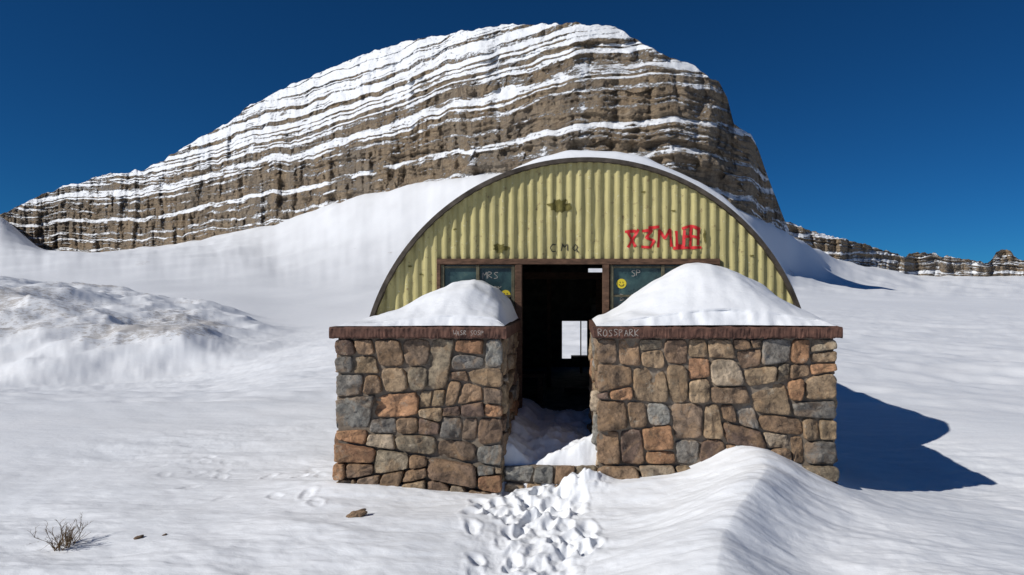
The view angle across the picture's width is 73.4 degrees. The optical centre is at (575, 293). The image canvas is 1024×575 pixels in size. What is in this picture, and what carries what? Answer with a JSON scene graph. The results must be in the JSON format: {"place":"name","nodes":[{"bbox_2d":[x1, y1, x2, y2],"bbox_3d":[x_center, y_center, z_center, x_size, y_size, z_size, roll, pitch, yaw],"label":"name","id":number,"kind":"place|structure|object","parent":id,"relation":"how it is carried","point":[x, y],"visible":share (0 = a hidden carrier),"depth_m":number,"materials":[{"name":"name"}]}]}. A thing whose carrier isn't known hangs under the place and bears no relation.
{"place":"outdoors","nodes":[
{"label":"outdoors","id":0,"kind":"place"},
{"bbox_2d":[0,22,788,252],"bbox_3d":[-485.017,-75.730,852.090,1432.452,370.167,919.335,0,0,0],"label":"mountain","id":1,"kind":"structure","parent":0,"point":[502,98],"depth_m":578.47,"materials":[{"name":"brown stone"}]},
{"bbox_2d":[0,173,1023,574],"bbox_3d":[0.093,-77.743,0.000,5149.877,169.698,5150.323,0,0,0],"label":"snow ground","id":2,"kind":"structure","parent":0,"point":[184,395],"depth_m":9.52,"materials":[{"name":"white snow"}]},
{"bbox_2d":[26,513,90,550],"bbox_3d":[-4.265,2.002,5.707,0.418,0.268,0.371,0,0,0],"label":"dry shrub","id":3,"kind":"object","parent":2,"relation":"on","point":[68,540],"visible":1,"depth_m":5.66,"materials":[{"name":"brown plant"}]},
{"bbox_2d":[133,535,143,539],"bbox_3d":[-3.750,2.095,5.850,0.088,0.048,0.070,0,0,0],"label":"rock","id":4,"kind":"object","parent":2,"relation":"on","point":[137,537],"visible":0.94,"depth_m":5.83,"materials":[{"name":"stone"}]},
{"bbox_2d":[346,508,367,517],"bbox_3d":[-2.015,2.039,6.282,0.209,0.111,0.112,0,0,0],"label":"rock","id":5,"kind":"object","parent":2,"relation":"on","point":[358,513],"visible":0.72,"depth_m":6.25,"materials":[{"name":"stone"}]},
{"bbox_2d":[338,338,509,491],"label":"mortar joints","id":6,"kind":"object","parent":2,"relation":"on","point":[406,367],"visible":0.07,"depth_m":7.20,"materials":[{"name":"grey concrete"}]},
{"bbox_2d":[334,354,337,443],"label":"side stones","id":7,"kind":"object","parent":6,"relation":"attached to","point":[335,440],"depth_m":7.27,"materials":[{"name":"stone"}]},
{"bbox_2d":[329,326,389,338],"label":"cap slab","id":8,"kind":"structure","parent":6,"relation":"on","point":[352,332],"depth_m":7.12,"materials":[{"name":"red stone"}]},
{"bbox_2d":[387,325,442,338],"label":"cap slab","id":9,"kind":"structure","parent":6,"relation":"on","point":[409,332],"depth_m":7.12,"materials":[{"name":"red stone"}]},
{"bbox_2d":[332,338,502,493],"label":"front stones","id":10,"kind":"object","parent":6,"relation":"attached to","point":[356,411],"visible":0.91,"depth_m":7.16,"materials":[{"name":"brown stone"}]},
{"bbox_2d":[438,320,520,338],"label":"cap slab","id":11,"kind":"structure","parent":6,"relation":"on","point":[508,330],"depth_m":7.12,"materials":[{"name":"red stone"}]},
{"bbox_2d":[338,279,517,325],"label":"snow heap","id":12,"kind":"structure","parent":11,"relation":"on","point":[473,302],"depth_m":7.47,"materials":[{"name":"white snow"}]},
{"bbox_2d":[453,330,482,335],"bbox_3d":[-1.113,0.411,7.093,0.315,0.059,0.003,0,0,0],"label":"chalk lettering","id":13,"kind":"object","parent":11,"relation":"attached to","point":[464,332],"visible":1,"depth_m":7.09,"materials":[{"name":"paint"}]},
{"bbox_2d":[501,332,518,482],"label":"side stones","id":14,"kind":"object","parent":6,"relation":"attached to","point":[510,404],"visible":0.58,"depth_m":7.76,"materials":[{"name":"brown stone"}]},
{"bbox_2d":[437,264,440,289],"bbox_3d":[-1.815,0.959,9.105,0.050,2.683,0.110,0,0,0],"label":"door post","id":15,"kind":"object","parent":2,"relation":"on","point":[438,276],"depth_m":9.05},
{"bbox_3d":[-1.296,1.610,9.110,0.988,1.580,0.080,0,0,0],"label":"sill panel","id":16,"kind":"object","parent":15,"relation":"attached to","visible":0},
{"bbox_2d":[445,265,510,299],"bbox_3d":[-1.296,0.210,9.116,0.937,1.180,0.008,0,0,0],"label":"window glass","id":17,"kind":"object","parent":16,"relation":"on","point":[502,281],"visible":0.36,"depth_m":9.11,"materials":[{"name":"teal glass"}]},
{"bbox_2d":[502,290,509,297],"bbox_3d":[-0.930,0.020,9.106,0.130,0.130,0.001,0,0,0],"label":"smiley sticker","id":18,"kind":"object","parent":17,"relation":"attached to","point":[506,292],"visible":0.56,"depth_m":9.11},
{"bbox_2d":[515,264,521,408],"bbox_3d":[-0.755,0.959,9.105,0.090,2.683,0.110,0,0,0],"label":"door post","id":19,"kind":"object","parent":2,"relation":"on","point":[518,289],"depth_m":9.05,"materials":[{"name":"brown wood"}]},
{"bbox_2d":[437,259,719,264],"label":"lintel","id":20,"kind":"structure","parent":19,"relation":"on","point":[567,261],"depth_m":9.04,"materials":[{"name":"brown wood"}]},
{"bbox_2d":[441,265,444,287],"bbox_3d":[-1.765,0.211,9.090,0.044,1.178,0.040,0,0,0],"label":"bar window","id":21,"kind":"structure","parent":20,"relation":"hanging from","point":[442,276],"depth_m":9.07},
{"bbox_2d":[444,266,475,267],"bbox_3d":[-1.531,-0.350,9.094,0.422,0.028,0.031,0,0,0],"label":"bar window","id":22,"kind":"structure","parent":20,"relation":"attached to","point":[459,266],"depth_m":9.08,"materials":[{"name":"wood"}]},
{"bbox_2d":[476,265,479,279],"bbox_3d":[-1.296,0.211,9.090,0.044,1.178,0.040,0,0,0],"label":"bar window","id":23,"kind":"structure","parent":20,"relation":"hanging from","point":[477,272],"depth_m":9.07,"materials":[{"name":"wood"}]},
{"bbox_2d":[480,266,510,267],"bbox_3d":[-1.062,-0.350,9.094,0.422,0.028,0.031,0,0,0],"label":"bar window","id":24,"kind":"structure","parent":20,"relation":"attached to","point":[495,266],"depth_m":9.08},
{"bbox_2d":[511,265,514,309],"bbox_3d":[-0.828,0.211,9.090,0.044,1.178,0.040,0,0,0],"label":"bar window","id":25,"kind":"structure","parent":20,"relation":"hanging from","point":[513,284],"depth_m":9.07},
{"bbox_2d":[437,162,718,258],"bbox_3d":[0.040,-1.100,9.101,3.760,1.300,0.052,0,0,0],"label":"front sheet above doorway","id":26,"kind":"object","parent":20,"relation":"on","point":[610,204],"visible":1,"depth_m":9.10,"materials":[{"name":"yellow metal"}]},
{"bbox_2d":[493,244,509,253],"bbox_3d":[-0.984,-0.595,9.081,0.218,0.135,0.031,0,0,0],"label":"peeled patch","id":27,"kind":"object","parent":26,"relation":"attached to","point":[498,248],"visible":1,"depth_m":9.09,"materials":[{"name":"paint"}]},
{"bbox_2d":[547,199,571,212],"bbox_3d":[-0.215,-1.161,9.081,0.336,0.190,0.030,0,0,1],"label":"peeled patch","id":28,"kind":"object","parent":26,"relation":"attached to","point":[558,205],"visible":1,"depth_m":9.08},
{"bbox_2d":[550,244,577,251],"bbox_3d":[-0.147,-0.603,9.086,0.380,0.120,0.035,0,0,0],"label":"black graffiti","id":29,"kind":"object","parent":26,"relation":"attached to","point":[564,247],"visible":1,"depth_m":9.09,"materials":[{"name":"black paint"}]},
{"bbox_2d":[625,225,701,249],"bbox_3d":[1.169,-0.747,9.084,1.022,0.336,0.038,0,0,1],"label":"red graffiti","id":30,"kind":"object","parent":26,"relation":"attached to","point":[649,230],"visible":1,"depth_m":9.08,"materials":[{"name":"paint"}]},
{"bbox_2d":[610,265,613,309],"bbox_3d":[0.485,0.211,9.090,0.044,1.178,0.040,0,0,0],"label":"bar window","id":31,"kind":"structure","parent":20,"relation":"hanging from","point":[611,287],"depth_m":9.07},
{"bbox_2d":[614,295,630,296],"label":"bar window","id":32,"kind":"structure","parent":31,"relation":"attached to","point":[622,295],"depth_m":9.08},
{"bbox_2d":[661,265,664,276],"bbox_3d":[1.165,0.211,9.090,0.044,1.178,0.040,0,0,0],"label":"bar window","id":33,"kind":"structure","parent":20,"relation":"hanging from","point":[662,270],"depth_m":9.07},
{"bbox_2d":[503,464,597,483],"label":"mortar joints","id":34,"kind":"object","parent":2,"relation":"on","point":[532,475],"visible":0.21,"depth_m":7.27,"materials":[{"name":"grey concrete"}]},
{"bbox_2d":[504,465,596,492],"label":"sill stones","id":35,"kind":"object","parent":34,"relation":"attached to","point":[543,474],"visible":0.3,"depth_m":7.23,"materials":[{"name":"grey stone"}]},
{"bbox_2d":[522,367,589,410],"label":"floor slab","id":36,"kind":"structure","parent":2,"relation":"on","point":[556,397],"depth_m":13.06,"materials":[{"name":"concrete"}]},
{"bbox_2d":[591,305,609,319],"bbox_3d":[0.920,1.035,14.625,1.160,1.570,0.050,0,0,0],"label":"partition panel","id":37,"kind":"object","parent":36,"relation":"on","point":[593,311],"visible":0.14,"depth_m":14.60,"materials":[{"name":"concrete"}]},
{"bbox_3d":[0.409,0.791,12.043,0.116,2.075,0.105,0,0,0],"label":"interior post","id":38,"kind":"object","parent":36,"relation":"on","visible":0},
{"bbox_2d":[524,272,609,278],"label":"loft beam","id":39,"kind":"structure","parent":38,"relation":"on","point":[562,275],"depth_m":12.00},
{"bbox_2d":[562,358,586,366],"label":"back wall","id":40,"kind":"structure","parent":2,"relation":"on","point":[568,362],"depth_m":16.98,"materials":[{"name":"black"}]},
{"bbox_2d":[369,157,800,316],"bbox_3d":[0.150,0.155,9.090,6.020,3.910,0.140,0,0,0],"label":"front arch rim","id":41,"kind":"object","parent":2,"relation":"on","point":[671,176],"visible":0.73,"depth_m":9.02,"materials":[{"name":"metal"}]},
{"bbox_2d":[376,221,436,314],"bbox_3d":[-2.316,0.209,9.103,0.948,2.383,0.056,0,0,0],"label":"front sheet","id":42,"kind":"object","parent":41,"relation":"attached to","point":[406,285],"visible":0.27,"depth_m":9.10,"materials":[{"name":"yellow metal"}]},
{"bbox_2d":[719,207,793,304],"bbox_3d":[2.506,0.118,9.100,1.168,2.564,0.050,0,0,0],"label":"front sheet","id":43,"kind":"object","parent":41,"relation":"attached to","point":[738,245],"visible":0.25,"depth_m":9.10,"materials":[{"name":"yellow metal"}]},
{"bbox_2d":[602,264,608,313],"bbox_3d":[0.405,0.959,9.105,0.090,2.683,0.110,0,0,0],"label":"door post","id":44,"kind":"object","parent":2,"relation":"on","point":[605,288],"depth_m":9.05,"materials":[{"name":"brown wood"}]},
{"bbox_2d":[599,337,832,475],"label":"mortar joints","id":45,"kind":"object","parent":2,"relation":"on","point":[669,402],"visible":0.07,"depth_m":7.20,"materials":[{"name":"grey concrete"}]},
{"bbox_2d":[587,332,598,469],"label":"side stones","id":46,"kind":"object","parent":45,"relation":"attached to","point":[592,426],"visible":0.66,"depth_m":7.46,"materials":[{"name":"stone"}]},
{"bbox_2d":[589,320,680,338],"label":"cap slab","id":47,"kind":"structure","parent":45,"relation":"on","point":[662,331],"depth_m":7.12,"materials":[{"name":"red stone"}]},
{"bbox_2d":[597,329,638,336],"bbox_3d":[0.444,0.408,7.093,0.428,0.084,0.004,0,0,0],"label":"chalk lettering","id":48,"kind":"object","parent":47,"relation":"attached to","point":[619,332],"visible":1,"depth_m":7.09,"materials":[{"name":"paint"}]},
{"bbox_2d":[592,263,835,325],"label":"snow heap","id":49,"kind":"structure","parent":47,"relation":"on","point":[697,294],"depth_m":7.44,"materials":[{"name":"white snow"}]},
{"bbox_2d":[677,325,748,338],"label":"cap slab","id":50,"kind":"structure","parent":45,"relation":"on","point":[713,331],"depth_m":7.12,"materials":[{"name":"red stone"}]},
{"bbox_2d":[596,338,839,483],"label":"front stones","id":51,"kind":"object","parent":45,"relation":"attached to","point":[686,418],"visible":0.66,"depth_m":7.16,"materials":[{"name":"brown stone"}]},
{"bbox_2d":[740,325,842,338],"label":"cap slab","id":52,"kind":"structure","parent":45,"relation":"on","point":[783,331],"depth_m":7.12,"materials":[{"name":"red stone"}]},
{"bbox_2d":[833,349,837,461],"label":"side stones","id":53,"kind":"object","parent":45,"relation":"attached to","point":[835,400],"visible":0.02,"depth_m":7.26,"materials":[{"name":"brown stone"}]},
{"bbox_2d":[0,0,1023,262],"label":"sky","id":54,"kind":"structure","parent":0,"point":[893,126],"materials":[{"name":"blue"}]},
{"bbox_2d":[571,355,587,358],"bbox_3d":[0.120,1.460,15.650,0.440,0.040,0.500,0,0,0],"label":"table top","id":55,"kind":"object","parent":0,"point":[579,356],"visible":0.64,"depth_m":15.48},
{"bbox_2d":[786,222,1023,276],"bbox_3d":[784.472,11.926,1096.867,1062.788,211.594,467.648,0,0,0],"label":"distant ridge","id":56,"kind":"structure","parent":0,"point":[1003,262],"depth_m":991.04,"materials":[{"name":"stone"}]},
{"bbox_3d":[-2.800,1.905,13.080,0.160,1.390,7.840,0,0,0],"label":"base wall","id":57,"kind":"object","parent":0,"visible":0},
{"bbox_3d":[0.150,-0.281,13.070,5.964,2.982,7.840,0,0,0],"label":"roof shell","id":58,"kind":"object","parent":57,"relation":"on","visible":0},
{"bbox_2d":[522,265,561,366],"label":"back wall","id":59,"kind":"structure","parent":58,"relation":"attached to","point":[534,322],"depth_m":16.98,"materials":[{"name":"black"}]},
{"bbox_2d":[562,265,586,320],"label":"back wall","id":60,"kind":"structure","parent":58,"relation":"attached to","point":[574,299],"depth_m":16.98,"materials":[{"name":"black"}]},
{"bbox_2d":[580,321,580,354],"bbox_3d":[0.135,1.155,16.960,0.030,0.930,0.020,0,0,0],"label":"back window mullion","id":61,"kind":"object","parent":60,"relation":"attached to","point":[580,337],"visible":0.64,"depth_m":16.95},
{"bbox_2d":[587,265,587,366],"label":"back wall","id":62,"kind":"structure","parent":58,"relation":"attached to","point":[587,317],"depth_m":16.98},
{"bbox_2d":[588,265,601,267],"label":"back wall","id":63,"kind":"structure","parent":58,"relation":"attached to","point":[594,266],"depth_m":16.98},
{"bbox_2d":[609,265,609,304],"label":"back wall","id":64,"kind":"structure","parent":58,"relation":"attached to","point":[609,285],"depth_m":16.98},
{"bbox_2d":[588,279,601,366],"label":"back wall","id":65,"kind":"structure","parent":64,"relation":"attached to","point":[591,288],"depth_m":16.98,"materials":[{"name":"black"}]},
{"bbox_2d":[512,150,795,293],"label":"roof snow","id":66,"kind":"structure","parent":58,"relation":"on","point":[609,154],"depth_m":9.12,"materials":[{"name":"white snow"}]},
{"bbox_3d":[1.895,0.959,9.105,0.050,2.683,0.110,0,0,0],"label":"door post","id":67,"kind":"object","parent":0,"visible":0},
{"bbox_3d":[1.165,1.610,9.110,1.410,1.580,0.080,0,0,0],"label":"sill panel","id":68,"kind":"object","parent":67,"relation":"attached to","visible":0},
{"bbox_2d":[614,265,680,307],"bbox_3d":[1.165,0.210,9.116,1.360,1.180,0.008,0,0,0],"label":"window glass","id":69,"kind":"object","parent":68,"relation":"on","point":[641,279],"visible":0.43,"depth_m":9.11,"materials":[{"name":"teal glass"}]},
{"bbox_2d":[617,279,625,287],"bbox_3d":[0.615,-0.130,9.106,0.130,0.130,0.001,0,0,0],"label":"smiley sticker","id":70,"kind":"object","parent":69,"relation":"attached to","point":[621,282],"visible":1,"depth_m":9.11,"materials":[{"name":"yellow paper"}]},
{"bbox_2d":[614,266,660,267],"bbox_3d":[0.825,-0.350,9.094,0.634,0.028,0.031,0,0,0],"label":"bar window","id":71,"kind":"structure","parent":69,"relation":"attached to","point":[637,266],"depth_m":9.08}
]}

